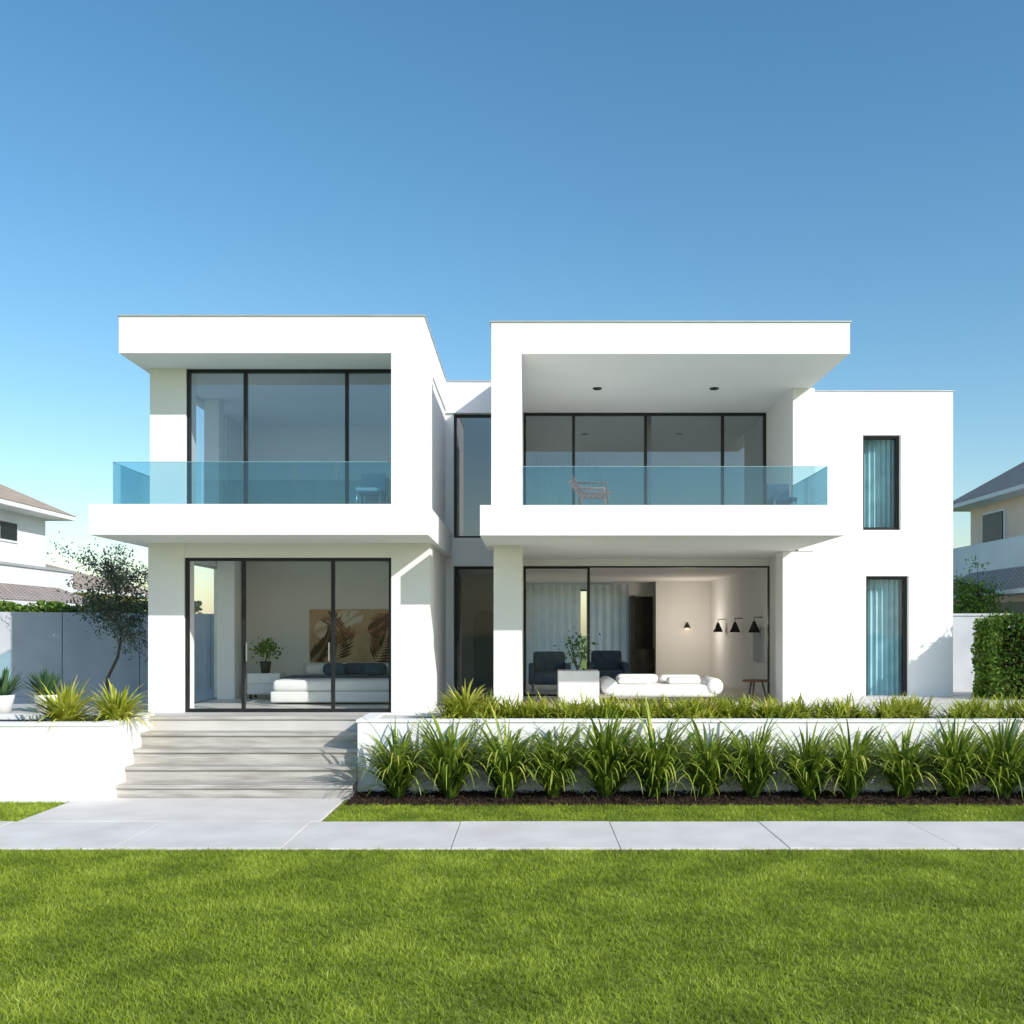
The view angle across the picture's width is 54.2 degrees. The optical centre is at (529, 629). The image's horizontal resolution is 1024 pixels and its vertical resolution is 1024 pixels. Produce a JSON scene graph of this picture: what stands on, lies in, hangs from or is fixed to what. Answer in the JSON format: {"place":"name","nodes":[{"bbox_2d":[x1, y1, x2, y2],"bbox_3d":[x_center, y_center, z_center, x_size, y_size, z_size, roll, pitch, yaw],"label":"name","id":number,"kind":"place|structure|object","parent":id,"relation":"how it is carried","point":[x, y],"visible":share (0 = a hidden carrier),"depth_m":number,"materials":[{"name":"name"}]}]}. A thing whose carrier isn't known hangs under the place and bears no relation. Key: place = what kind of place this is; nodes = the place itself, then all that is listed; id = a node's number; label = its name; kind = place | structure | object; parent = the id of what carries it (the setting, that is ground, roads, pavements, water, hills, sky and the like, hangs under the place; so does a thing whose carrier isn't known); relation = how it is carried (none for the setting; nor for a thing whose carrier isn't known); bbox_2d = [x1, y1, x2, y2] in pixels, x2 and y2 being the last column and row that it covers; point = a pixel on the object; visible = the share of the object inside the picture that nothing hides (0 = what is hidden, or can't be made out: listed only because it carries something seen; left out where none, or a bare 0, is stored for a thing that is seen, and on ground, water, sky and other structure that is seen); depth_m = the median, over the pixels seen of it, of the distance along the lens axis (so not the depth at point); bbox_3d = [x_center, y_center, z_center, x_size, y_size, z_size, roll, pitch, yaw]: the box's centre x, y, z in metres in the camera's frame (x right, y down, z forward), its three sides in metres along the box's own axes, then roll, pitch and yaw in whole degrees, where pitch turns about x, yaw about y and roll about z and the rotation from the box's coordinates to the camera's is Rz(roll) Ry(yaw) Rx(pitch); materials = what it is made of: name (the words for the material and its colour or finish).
{"place":"outdoors","nodes":[
{"label":"outdoors","id":0,"kind":"place"},
{"bbox_2d":[0,564,72,600],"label":"walls","id":1,"kind":"structure","parent":0,"point":[9,574],"depth_m":30.13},
{"bbox_2d":[0,509,44,566],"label":"walls","id":2,"kind":"structure","parent":1,"relation":"on","point":[28,548],"depth_m":31.12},
{"bbox_2d":[0,498,75,520],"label":"roof eaves","id":3,"kind":"object","parent":2,"relation":"on","point":[25,509],"visible":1,"depth_m":30.55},
{"bbox_2d":[0,583,88,603],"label":"porch roof","id":4,"kind":"structure","parent":1,"relation":"attached to","point":[20,592],"depth_m":28.47,"materials":[{"name":"grey tile"}]},
{"bbox_2d":[18,798,344,821],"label":"garden path","id":5,"kind":"structure","parent":0,"point":[206,809],"depth_m":13.10,"materials":[{"name":"concrete"}]},
{"bbox_2d":[445,382,490,436],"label":"link fascia","id":6,"kind":"structure","parent":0,"point":[468,398],"depth_m":19.20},
{"bbox_2d":[0,636,1023,1023],"bbox_3d":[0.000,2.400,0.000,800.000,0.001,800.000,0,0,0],"label":"ground","id":7,"kind":"structure","parent":0,"point":[528,968],"depth_m":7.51,"materials":[{"name":"plant"}]},
{"bbox_2d":[0,612,61,695],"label":"panel","id":8,"kind":"object","parent":7,"relation":"on","point":[30,643],"visible":0.56,"depth_m":20.07,"materials":[{"name":"paint"}]},
{"bbox_2d":[0,718,148,802],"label":"walls","id":9,"kind":"structure","parent":7,"relation":"on","point":[57,764],"depth_m":13.90,"materials":[{"name":"white paint"}]},
{"bbox_2d":[0,719,98,720],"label":"soil","id":10,"kind":"structure","parent":9,"relation":"in","point":[29,719],"depth_m":15.03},
{"bbox_2d":[13,674,110,728],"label":"yellow grass plant","id":11,"kind":"object","parent":10,"relation":"on","point":[64,705],"depth_m":14.41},
{"bbox_2d":[64,679,160,732],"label":"yellow grass plant","id":12,"kind":"object","parent":10,"relation":"on","point":[115,706],"depth_m":14.45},
{"bbox_2d":[0,713,153,726],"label":"cap","id":13,"kind":"object","parent":9,"relation":"on","point":[107,723],"visible":0.69,"depth_m":13.95,"materials":[{"name":"white paint"}]},
{"bbox_2d":[62,612,138,693],"bbox_3d":[-8.995,1.020,20.960,1.513,2.760,0.150,0,0,-37],"label":"panel","id":14,"kind":"object","parent":7,"relation":"on","point":[89,655],"visible":0.43,"depth_m":20.80,"materials":[{"name":"paint"}]},
{"bbox_2d":[0,600,202,613],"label":"hedge","id":15,"kind":"object","parent":7,"relation":"on","point":[42,606],"visible":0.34,"depth_m":25.20,"materials":[{"name":"green plant"}]},
{"bbox_2d":[139,613,209,691],"bbox_3d":[-7.775,1.020,21.880,1.513,2.760,0.150,0,0,-37],"label":"panel","id":16,"kind":"object","parent":7,"relation":"on","point":[201,651],"visible":0.29,"depth_m":22.12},
{"bbox_2d":[116,715,364,799],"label":"front steps","id":17,"kind":"structure","parent":7,"relation":"on","point":[242,764],"depth_m":14.67,"materials":[{"name":"stone"}]},
{"bbox_2d":[10,688,1021,729],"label":"terrace","id":18,"kind":"structure","parent":7,"relation":"on","point":[20,703],"depth_m":16.02,"materials":[{"name":"tile"}]},
{"bbox_2d":[46,531,147,692],"bbox_3d":[-7.853,-0.242,19.088,2.134,3.131,2.078,0,0,0],"label":"olive tree","id":19,"kind":"object","parent":18,"relation":"on","point":[114,578],"visible":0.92,"depth_m":18.83,"materials":[{"name":"green plant"}]},
{"bbox_2d":[148,543,193,712],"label":"pillar","id":20,"kind":"structure","parent":18,"relation":"on","point":[166,623],"depth_m":16.00,"materials":[{"name":"white paint"}]},
{"bbox_2d":[185,558,390,711],"bbox_3d":[-3.880,0.077,16.105,3.320,2.475,0.090,0,0,0],"label":"bedroom window frame","id":21,"kind":"object","parent":18,"relation":"on","point":[243,708],"visible":1,"depth_m":16.06,"materials":[{"name":"black metal"}]},
{"bbox_2d":[184,543,390,557],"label":"lintel","id":22,"kind":"structure","parent":21,"relation":"on","point":[287,550],"depth_m":16.03,"materials":[{"name":"white paint"}]},
{"bbox_2d":[194,694,388,707],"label":"bedroom floor","id":23,"kind":"structure","parent":18,"relation":"on","point":[261,701],"depth_m":17.56,"materials":[{"name":"tile"}]},
{"bbox_2d":[217,561,239,698],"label":"bedroom column","id":24,"kind":"structure","parent":23,"relation":"on","point":[228,629],"depth_m":18.95,"materials":[{"name":"paint"}]},
{"bbox_2d":[247,672,286,698],"bbox_3d":[-5.035,1.064,19.142,0.630,0.488,0.515,0,0,0],"label":"nightstand","id":25,"kind":"object","parent":23,"relation":"on","point":[259,683],"visible":0.77,"depth_m":18.89,"materials":[{"name":"white wood"}]},
{"bbox_2d":[240,562,388,693],"bbox_3d":[-3.895,-0.038,20.477,4.090,2.693,0.035,0,0,0],"label":"bedroom back lining","id":26,"kind":"object","parent":23,"relation":"on","point":[282,598],"visible":0.36,"depth_m":20.46,"materials":[{"name":"paint"}]},
{"bbox_2d":[309,609,388,661],"bbox_3d":[-3.580,0.140,20.412,1.840,1.120,0.056,0,0,0],"label":"abstract painting","id":27,"kind":"object","parent":26,"relation":"attached to","point":[361,635],"visible":0.82,"depth_m":20.40,"materials":[{"name":"paint"}]},
{"bbox_2d":[270,662,388,701],"bbox_3d":[-3.400,0.970,18.950,2.400,0.660,2.900,0,0,0],"label":"bed","id":28,"kind":"object","parent":23,"relation":"on","point":[361,681],"visible":0.81,"depth_m":17.53,"materials":[{"name":"white fabric"}]},
{"bbox_2d":[391,543,433,712],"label":"pillar","id":29,"kind":"structure","parent":18,"relation":"on","point":[412,627],"depth_m":16.00,"materials":[{"name":"white paint"}]},
{"bbox_2d":[434,548,445,707],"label":"side wall","id":30,"kind":"structure","parent":18,"relation":"on","point":[439,622],"depth_m":17.90,"materials":[{"name":"white paint"}]},
{"bbox_2d":[445,413,453,697],"bbox_3d":[-1.555,-1.425,19.425,0.170,5.490,0.350,0,0,0],"label":"link jamb","id":31,"kind":"object","parent":18,"relation":"on","point":[449,471],"visible":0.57,"depth_m":19.25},
{"bbox_2d":[446,538,493,577],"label":"link slab","id":32,"kind":"structure","parent":18,"relation":"on","point":[470,552],"depth_m":19.20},
{"bbox_2d":[460,453,493,685],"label":"hall back wall","id":33,"kind":"structure","parent":18,"relation":"on","point":[476,595],"depth_m":23.50,"materials":[{"name":"paint"}]},
{"bbox_2d":[89,504,452,561],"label":"balcony slab","id":34,"kind":"structure","parent":33,"relation":"attached to","point":[143,525],"depth_m":14.60,"materials":[{"name":"white paint"}]},
{"bbox_2d":[150,369,195,503],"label":"pillar","id":35,"kind":"structure","parent":34,"relation":"on","point":[168,436],"depth_m":16.10,"materials":[{"name":"white paint"}]},
{"bbox_2d":[204,399,223,503],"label":"bedroom column","id":36,"kind":"structure","parent":34,"relation":"on","point":[213,451],"depth_m":18.20,"materials":[{"name":"paint"}]},
{"bbox_2d":[224,415,240,503],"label":"side wall","id":37,"kind":"structure","parent":34,"relation":"on","point":[232,461],"depth_m":20.00,"materials":[{"name":"white paint"}]},
{"bbox_2d":[187,369,390,503],"bbox_3d":[-3.825,-3.025,16.185,3.430,2.370,0.090,0,0,0],"label":"bedroom window frame","id":38,"kind":"object","parent":34,"relation":"on","point":[246,372],"visible":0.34,"depth_m":16.14,"materials":[{"name":"black metal"}]},
{"bbox_2d":[241,426,390,503],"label":"back wall","id":39,"kind":"structure","parent":34,"relation":"on","point":[296,464],"depth_m":20.60,"materials":[{"name":"paint"}]},
{"bbox_2d":[355,473,385,503],"bbox_3d":[-2.500,-2.170,15.710,0.400,0.660,0.580,0,0,0],"label":"outdoor chair","id":40,"kind":"object","parent":34,"relation":"on","point":[373,484],"visible":0.91,"depth_m":15.94,"materials":[{"name":"metal"}]},
{"bbox_2d":[391,353,432,509],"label":"pillar","id":41,"kind":"structure","parent":34,"relation":"on","point":[411,428],"depth_m":15.20,"materials":[{"name":"white paint"}]},
{"bbox_2d":[119,316,445,425],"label":"roof","id":42,"kind":"structure","parent":41,"relation":"on","point":[147,343],"depth_m":15.45,"materials":[{"name":"white paint"}]},
{"bbox_2d":[433,381,444,523],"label":"side wall","id":43,"kind":"structure","parent":34,"relation":"on","point":[438,459],"depth_m":17.81,"materials":[{"name":"white paint"}]},
{"bbox_2d":[474,610,493,685],"bbox_3d":[-1.050,0.420,23.470,0.540,1.776,0.001,0,0,0],"label":"hall arch niche","id":44,"kind":"object","parent":33,"relation":"in","point":[483,647],"visible":0.77,"depth_m":23.47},
{"bbox_2d":[494,545,522,706],"bbox_3d":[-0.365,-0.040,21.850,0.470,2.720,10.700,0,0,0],"label":"pillar","id":45,"kind":"structure","parent":18,"relation":"on","point":[508,619],"depth_m":16.50,"materials":[{"name":"white paint"}]},
{"bbox_2d":[480,505,844,550],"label":"balcony slab","id":46,"kind":"structure","parent":45,"relation":"on","point":[661,527],"depth_m":14.80,"materials":[{"name":"white paint"}]},
{"bbox_2d":[491,354,522,504],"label":"party wall","id":47,"kind":"structure","parent":46,"relation":"on","point":[506,432],"depth_m":15.50,"materials":[{"name":"white paint"}]},
{"bbox_2d":[523,566,589,695],"bbox_3d":[0.525,0.029,19.745,1.310,2.577,0.090,0,0,0],"label":"living sliding door frame","id":48,"kind":"object","parent":18,"relation":"on","point":[524,610],"visible":0.81,"depth_m":19.70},
{"bbox_2d":[553,627,600,704],"bbox_3d":[0.833,0.636,17.919,0.852,1.368,0.637,0,0,0],"label":"square planter","id":49,"kind":"object","parent":18,"relation":"on","point":[571,683],"visible":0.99,"depth_m":17.60,"materials":[{"name":"white concrete"}]},
{"bbox_2d":[526,583,654,673],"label":"back wall","id":50,"kind":"structure","parent":18,"relation":"on","point":[641,589],"depth_m":27.00,"materials":[{"name":"white paint"}]},
{"bbox_2d":[526,585,628,677],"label":"sheer curtains","id":51,"kind":"object","parent":50,"relation":"hanging from","point":[553,614],"visible":0.65,"depth_m":26.56,"materials":[{"name":"fabric"}]},
{"bbox_2d":[523,678,768,696],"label":"living floor","id":52,"kind":"structure","parent":18,"relation":"on","point":[552,689],"depth_m":21.27,"materials":[{"name":"tile"}]},
{"bbox_2d":[529,651,570,690],"bbox_3d":[0.420,0.889,21.635,0.900,0.838,0.770,0,0,0],"label":"armchair","id":53,"kind":"object","parent":52,"relation":"on","point":[544,666],"visible":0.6,"depth_m":21.85,"materials":[{"name":"black fabric"}]},
{"bbox_2d":[590,650,628,681],"bbox_3d":[1.750,0.889,22.635,0.900,0.838,0.770,0,0,0],"label":"armchair","id":54,"kind":"object","parent":52,"relation":"on","point":[611,664],"visible":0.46,"depth_m":22.85,"materials":[{"name":"blue fabric"}]},
{"bbox_2d":[629,596,653,673],"bbox_3d":[2.980,0.204,26.500,0.640,2.208,0.800,0,0,0],"label":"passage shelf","id":55,"kind":"object","parent":52,"relation":"on","point":[641,661],"visible":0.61,"depth_m":26.60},
{"bbox_2d":[635,597,652,648],"bbox_3d":[2.980,0.204,26.945,0.640,2.208,0.090,0,0,0],"label":"dark passage","id":56,"kind":"object","parent":52,"relation":"on","point":[643,622],"visible":0.43,"depth_m":26.90},
{"bbox_2d":[599,674,722,702],"bbox_3d":[2.360,1.070,18.300,2.179,0.500,0.960,0,0,0],"label":"white sofa","id":57,"kind":"object","parent":18,"relation":"on","point":[649,685],"visible":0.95,"depth_m":17.86,"materials":[{"name":"fabric"}]},
{"bbox_2d":[710,557,774,697],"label":"living east wall","id":58,"kind":"structure","parent":18,"relation":"on","point":[732,598],"depth_m":22.32,"materials":[{"name":"paint"}]},
{"bbox_2d":[523,559,769,565],"bbox_3d":[2.295,-1.330,19.805,4.850,0.140,0.290,0,0,0],"label":"header","id":59,"kind":"object","parent":58,"relation":"attached to","point":[646,562],"visible":0.86,"depth_m":19.66,"materials":[{"name":"white paint"}]},
{"bbox_2d":[523,550,797,558],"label":"floor slab","id":60,"kind":"structure","parent":58,"relation":"on","point":[647,554],"depth_m":18.56,"materials":[{"name":"white paint"}]},
{"bbox_2d":[526,452,720,504],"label":"back wall","id":61,"kind":"structure","parent":60,"relation":"on","point":[685,485],"depth_m":24.00,"materials":[{"name":"glass"}]},
{"bbox_2d":[534,458,600,504],"bbox_3d":[0.900,-3.000,23.850,1.600,2.200,0.080,0,0,0],"label":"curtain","id":62,"kind":"object","parent":61,"relation":"attached to","point":[552,486],"visible":0.55,"depth_m":23.85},
{"bbox_2d":[523,413,765,504],"bbox_3d":[2.263,-3.065,19.745,4.785,2.430,0.090,0,0,0],"label":"living upper window frame","id":63,"kind":"object","parent":60,"relation":"on","point":[645,415],"visible":0.5,"depth_m":19.70,"materials":[{"name":"black metal"}]},
{"bbox_2d":[724,388,814,558],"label":"wall","id":64,"kind":"structure","parent":58,"relation":"on","point":[790,427],"depth_m":18.66,"materials":[{"name":"white paint"}]},
{"bbox_2d":[491,322,849,412],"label":"roof","id":65,"kind":"structure","parent":64,"relation":"on","point":[681,367],"depth_m":16.00,"materials":[{"name":"white paint"}]},
{"bbox_2d":[526,416,761,451],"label":"ceiling","id":66,"kind":"structure","parent":65,"relation":"attached to","point":[626,433],"depth_m":21.83,"materials":[{"name":"white paint"}]},
{"bbox_2d":[775,551,812,703],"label":"pillar","id":67,"kind":"structure","parent":18,"relation":"on","point":[793,623],"depth_m":17.72,"materials":[{"name":"white paint"}]},
{"bbox_2d":[813,392,952,695],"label":"wing wall","id":68,"kind":"structure","parent":18,"relation":"on","point":[916,548],"depth_m":20.00,"materials":[{"name":"paint"}]},
{"bbox_2d":[865,440,892,526],"bbox_3d":[7.050,-2.925,20.360,0.700,2.050,0.070,0,0,0],"label":"curtain","id":69,"kind":"object","parent":68,"relation":"hanging from","point":[878,483],"visible":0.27,"depth_m":20.36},
{"bbox_2d":[863,436,898,529],"bbox_3d":[7.040,-2.950,20.145,0.760,1.900,0.090,0,0,0],"label":"wing window upper frame","id":70,"kind":"object","parent":68,"relation":"in","point":[896,482],"visible":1,"depth_m":20.10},
{"bbox_2d":[867,580,900,694],"bbox_3d":[7.155,0.250,20.360,0.810,2.700,0.070,0,0,0],"label":"curtain","id":71,"kind":"object","parent":68,"relation":"hanging from","point":[883,637],"visible":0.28,"depth_m":20.36,"materials":[{"name":"fabric"}]},
{"bbox_2d":[866,576,906,695],"bbox_3d":[7.150,0.230,20.145,0.860,2.620,0.090,0,0,0],"label":"wing window lower frame","id":72,"kind":"object","parent":68,"relation":"in","point":[904,633],"visible":0.52,"depth_m":20.10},
{"bbox_2d":[953,556,1016,612],"bbox_3d":[12.414,-0.349,27.776,2.420,3.545,2.237,0,0,43],"label":"garden tree","id":73,"kind":"object","parent":18,"relation":"on","point":[968,597],"visible":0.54,"depth_m":27.51,"materials":[{"name":"green plant"}]},
{"bbox_2d":[970,612,1023,699],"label":"hedge","id":74,"kind":"object","parent":18,"relation":"on","point":[998,660],"visible":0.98,"depth_m":19.04,"materials":[{"name":"green plant"}]},
{"bbox_2d":[344,789,1023,805],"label":"mulch bed","id":75,"kind":"object","parent":7,"relation":"on","point":[618,798],"visible":0.9,"depth_m":13.83,"materials":[{"name":"soil"}]},
{"bbox_2d":[338,713,436,797],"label":"strappy plant","id":76,"kind":"object","parent":75,"relation":"on","point":[392,764],"visible":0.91,"depth_m":13.87,"materials":[{"name":"green plant"}]},
{"bbox_2d":[390,705,504,798],"bbox_3d":[-1.140,1.695,14.023,1.780,1.312,2.044,-3,-1,30],"label":"strappy plant","id":77,"kind":"object","parent":75,"relation":"on","point":[448,778],"visible":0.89,"depth_m":13.80,"materials":[{"name":"green plant"}]},
{"bbox_2d":[452,700,568,798],"bbox_3d":[-0.318,1.675,13.967,1.944,1.350,1.602,1,2,37],"label":"strappy plant","id":78,"kind":"object","parent":75,"relation":"on","point":[497,753],"visible":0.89,"depth_m":13.81,"materials":[{"name":"green plant"}]},
{"bbox_2d":[503,712,602,797],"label":"strappy plant","id":79,"kind":"object","parent":75,"relation":"on","point":[553,785],"visible":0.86,"depth_m":13.86,"materials":[{"name":"green plant"}]},
{"bbox_2d":[540,702,670,796],"bbox_3d":[1.093,1.669,14.144,1.885,1.368,1.742,2,-4,-7],"label":"strappy plant","id":80,"kind":"object","parent":75,"relation":"on","point":[605,784],"visible":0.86,"depth_m":13.89,"materials":[{"name":"green plant"}]},
{"bbox_2d":[608,695,715,800],"bbox_3d":[1.852,1.673,14.064,1.718,1.365,2.108,3,2,2],"label":"strappy plant","id":81,"kind":"object","parent":75,"relation":"on","point":[658,767],"visible":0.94,"depth_m":13.83,"materials":[{"name":"green plant"}]},
{"bbox_2d":[659,711,757,797],"bbox_3d":[2.442,1.712,14.114,1.968,1.274,1.604,0,1,-40],"label":"strappy plant","id":82,"kind":"object","parent":75,"relation":"on","point":[702,783],"visible":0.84,"depth_m":13.86,"materials":[{"name":"green plant"}]},
{"bbox_2d":[692,703,817,797],"bbox_3d":[3.127,1.687,14.029,1.719,1.323,1.889,-3,-3,22],"label":"strappy plant","id":83,"kind":"object","parent":75,"relation":"on","point":[751,783],"visible":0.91,"depth_m":13.84,"materials":[{"name":"green plant"}]},
{"bbox_2d":[756,720,864,798],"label":"strappy plant","id":84,"kind":"object","parent":75,"relation":"on","point":[808,770],"visible":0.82,"depth_m":13.84,"materials":[{"name":"green plant"}]},
{"bbox_2d":[794,712,906,798],"bbox_3d":[4.518,1.713,14.005,1.510,1.273,1.833,3,4,40],"label":"strappy plant","id":85,"kind":"object","parent":75,"relation":"on","point":[854,785],"visible":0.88,"depth_m":13.80,"materials":[{"name":"green plant"}]},
{"bbox_2d":[850,716,960,797],"bbox_3d":[5.220,1.799,14.064,1.655,1.104,1.553,-2,1,33],"label":"strappy plant","id":86,"kind":"object","parent":75,"relation":"on","point":[906,764],"visible":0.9,"depth_m":13.90,"materials":[{"name":"green plant"}]},
{"bbox_2d":[890,711,1023,797],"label":"strappy plant","id":87,"kind":"object","parent":75,"relation":"on","point":[962,754],"visible":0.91,"depth_m":13.83,"materials":[{"name":"green plant"}]},
{"bbox_2d":[938,709,1023,797],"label":"strappy plant","id":88,"kind":"object","parent":75,"relation":"on","point":[1000,747],"visible":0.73,"depth_m":13.84,"materials":[{"name":"green plant"}]},
{"bbox_2d":[358,723,1023,793],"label":"walls","id":89,"kind":"structure","parent":7,"relation":"on","point":[383,730],"depth_m":14.50,"materials":[{"name":"white paint"}]},
{"bbox_2d":[356,713,1023,722],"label":"cap","id":90,"kind":"object","parent":89,"relation":"on","point":[373,717],"visible":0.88,"depth_m":14.49,"materials":[{"name":"white paint"}]},
{"bbox_2d":[953,616,1014,688],"bbox_3d":[14.235,1.040,22.500,11.530,2.720,0.200,0,0,0],"label":"panel","id":91,"kind":"object","parent":7,"relation":"on","point":[963,655],"depth_m":22.40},
{"bbox_2d":[953,594,1023,612],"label":"wall","id":92,"kind":"structure","parent":7,"relation":"on","point":[1016,598],"depth_m":28.87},
{"bbox_2d":[953,588,1023,598],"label":"roof eaves","id":93,"kind":"object","parent":92,"relation":"on","point":[1015,591],"depth_m":27.78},
{"bbox_2d":[953,566,1023,593],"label":"roof","id":94,"kind":"structure","parent":93,"relation":"on","point":[1012,577],"depth_m":29.34,"materials":[{"name":"grey tile"}]},
{"bbox_2d":[0,821,1023,850],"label":"sidewalk","id":95,"kind":"structure","parent":0,"point":[585,835],"depth_m":11.51,"materials":[{"name":"concrete"}]},
{"bbox_2d":[0,0,1023,635],"label":"sky","id":96,"kind":"structure","parent":0,"point":[462,165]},
{"bbox_2d":[526,568,758,582],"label":"living ceiling","id":97,"kind":"structure","parent":0,"point":[625,575],"depth_m":23.30,"materials":[{"name":"paint"}]},
{"bbox_2d":[590,566,769,695],"bbox_3d":[2.950,0.030,19.745,3.540,2.580,0.090,0,0,0],"label":"window frame","id":98,"kind":"structure","parent":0,"point":[768,627],"depth_m":19.70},
{"bbox_2d":[655,582,709,679],"bbox_3d":[4.010,0.019,26.250,1.420,2.578,0.100,0,0,0],"label":"living partition","id":99,"kind":"object","parent":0,"point":[680,648],"visible":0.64,"depth_m":26.20,"materials":[{"name":"paint"}]},
{"bbox_2d":[971,495,1023,589],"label":"walls","id":100,"kind":"structure","parent":0,"point":[1014,506],"depth_m":31.83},
{"bbox_2d":[953,483,1023,511],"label":"roof eaves","id":101,"kind":"object","parent":100,"relation":"on","point":[993,497],"depth_m":31.91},
{"bbox_2d":[953,462,1023,503],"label":"roof","id":102,"kind":"structure","parent":101,"relation":"on","point":[1013,476],"depth_m":32.53,"materials":[{"name":"grey tile"}]},
{"bbox_2d":[953,535,1023,579],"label":"balcony","id":103,"kind":"structure","parent":100,"relation":"attached to","point":[1003,553],"depth_m":31.05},
{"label":"soil","id":104,"kind":"structure","parent":0,"visible":0},
{"bbox_2d":[425,679,506,718],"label":"yellow grass plant","id":105,"kind":"object","parent":104,"relation":"on","point":[460,705],"depth_m":14.91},
{"bbox_2d":[426,689,1023,725],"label":"planter grasses","id":106,"kind":"object","parent":104,"relation":"on","point":[714,707],"visible":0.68,"depth_m":14.98,"materials":[{"name":"plant"}]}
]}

